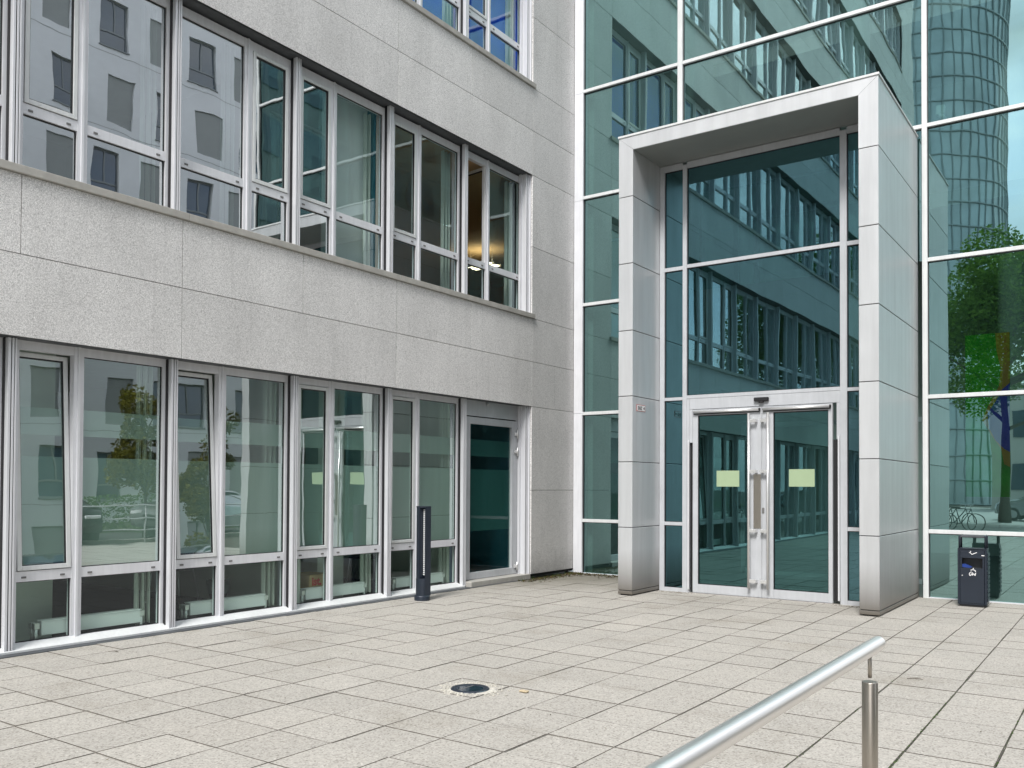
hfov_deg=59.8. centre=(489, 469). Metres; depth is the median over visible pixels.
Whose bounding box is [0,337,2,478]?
window
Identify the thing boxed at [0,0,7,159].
window
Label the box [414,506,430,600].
bollard light
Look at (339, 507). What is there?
window
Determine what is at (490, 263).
ceiling light
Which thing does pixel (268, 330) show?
office building
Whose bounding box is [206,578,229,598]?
waste basket
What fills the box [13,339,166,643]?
window
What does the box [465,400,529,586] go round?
side door
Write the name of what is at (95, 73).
window
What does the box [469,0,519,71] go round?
window
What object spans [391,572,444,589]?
radiator
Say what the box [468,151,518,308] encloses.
window
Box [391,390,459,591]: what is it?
window
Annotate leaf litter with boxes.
[518,572,617,581]
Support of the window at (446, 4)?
in the office building
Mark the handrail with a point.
(702, 749)
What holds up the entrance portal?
on the pavement
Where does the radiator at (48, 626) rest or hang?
in the office building
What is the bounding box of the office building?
[0,0,574,658]
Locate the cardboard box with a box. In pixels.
[300,571,322,596]
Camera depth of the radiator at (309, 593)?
12.00 m
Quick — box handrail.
[644,636,885,767]
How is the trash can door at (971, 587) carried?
in the litter bin
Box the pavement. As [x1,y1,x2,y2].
[0,573,1023,767]
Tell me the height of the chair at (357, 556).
0.882 m
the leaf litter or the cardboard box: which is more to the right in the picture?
the leaf litter
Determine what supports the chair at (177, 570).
in the office building
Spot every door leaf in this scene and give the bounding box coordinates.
[693,407,761,597]
[760,403,833,602]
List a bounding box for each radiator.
[28,608,143,639]
[179,593,267,618]
[300,581,365,602]
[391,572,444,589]
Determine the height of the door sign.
0.097 m
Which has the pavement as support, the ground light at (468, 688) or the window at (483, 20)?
the ground light at (468, 688)
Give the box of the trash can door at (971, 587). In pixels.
[960,568,983,603]
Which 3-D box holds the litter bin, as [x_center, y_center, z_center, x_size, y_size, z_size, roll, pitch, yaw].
[6.548,1.368,12.046,0.362,0.970,0.236,0,-1,36]
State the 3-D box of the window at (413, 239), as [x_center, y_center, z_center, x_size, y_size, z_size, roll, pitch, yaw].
[-1.039,-3.935,13.471,0.247,2.375,1.702,0,-1,36]
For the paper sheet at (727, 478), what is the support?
attached to the entrance portal
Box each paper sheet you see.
[717,471,738,486]
[789,469,814,486]
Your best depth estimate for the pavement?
7.09 m
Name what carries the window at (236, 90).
in the office building
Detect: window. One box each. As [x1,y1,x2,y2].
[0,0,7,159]
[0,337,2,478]
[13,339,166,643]
[20,0,169,206]
[175,361,287,620]
[180,6,290,241]
[297,377,382,604]
[300,66,384,269]
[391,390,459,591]
[393,113,459,291]
[414,0,460,32]
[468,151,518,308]
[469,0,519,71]
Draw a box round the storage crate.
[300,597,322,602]
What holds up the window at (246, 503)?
in the office building
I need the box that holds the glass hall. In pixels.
[565,0,1023,604]
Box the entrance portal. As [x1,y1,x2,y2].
[618,72,918,616]
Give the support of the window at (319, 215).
in the office building
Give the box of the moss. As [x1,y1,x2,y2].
[786,639,1019,767]
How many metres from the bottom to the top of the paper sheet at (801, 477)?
0.245 m
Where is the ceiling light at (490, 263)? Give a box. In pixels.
[468,260,501,270]
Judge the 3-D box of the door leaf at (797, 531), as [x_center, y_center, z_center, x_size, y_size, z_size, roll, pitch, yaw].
[4.289,0.466,12.471,0.980,2.741,0.154,0,-1,36]
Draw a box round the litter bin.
[957,534,989,607]
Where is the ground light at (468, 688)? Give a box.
[443,682,497,693]
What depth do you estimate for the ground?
16.18 m
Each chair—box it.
[150,552,198,603]
[346,553,375,582]
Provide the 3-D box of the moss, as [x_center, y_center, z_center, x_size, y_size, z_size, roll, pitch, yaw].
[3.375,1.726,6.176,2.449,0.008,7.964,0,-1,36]
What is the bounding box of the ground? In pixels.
[530,572,566,577]
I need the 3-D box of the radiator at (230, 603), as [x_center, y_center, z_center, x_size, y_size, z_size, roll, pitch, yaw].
[-3.143,1.653,10.579,0.118,0.244,1.188,0,-1,36]
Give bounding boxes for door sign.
[637,404,644,411]
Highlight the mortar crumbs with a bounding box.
[436,681,516,699]
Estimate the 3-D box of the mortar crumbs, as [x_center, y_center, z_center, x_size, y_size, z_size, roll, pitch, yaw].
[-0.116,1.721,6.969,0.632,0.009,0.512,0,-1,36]
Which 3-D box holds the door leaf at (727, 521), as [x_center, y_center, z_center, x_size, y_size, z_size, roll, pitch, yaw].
[3.465,0.472,13.068,1.050,2.741,0.154,0,-1,36]
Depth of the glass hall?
13.10 m

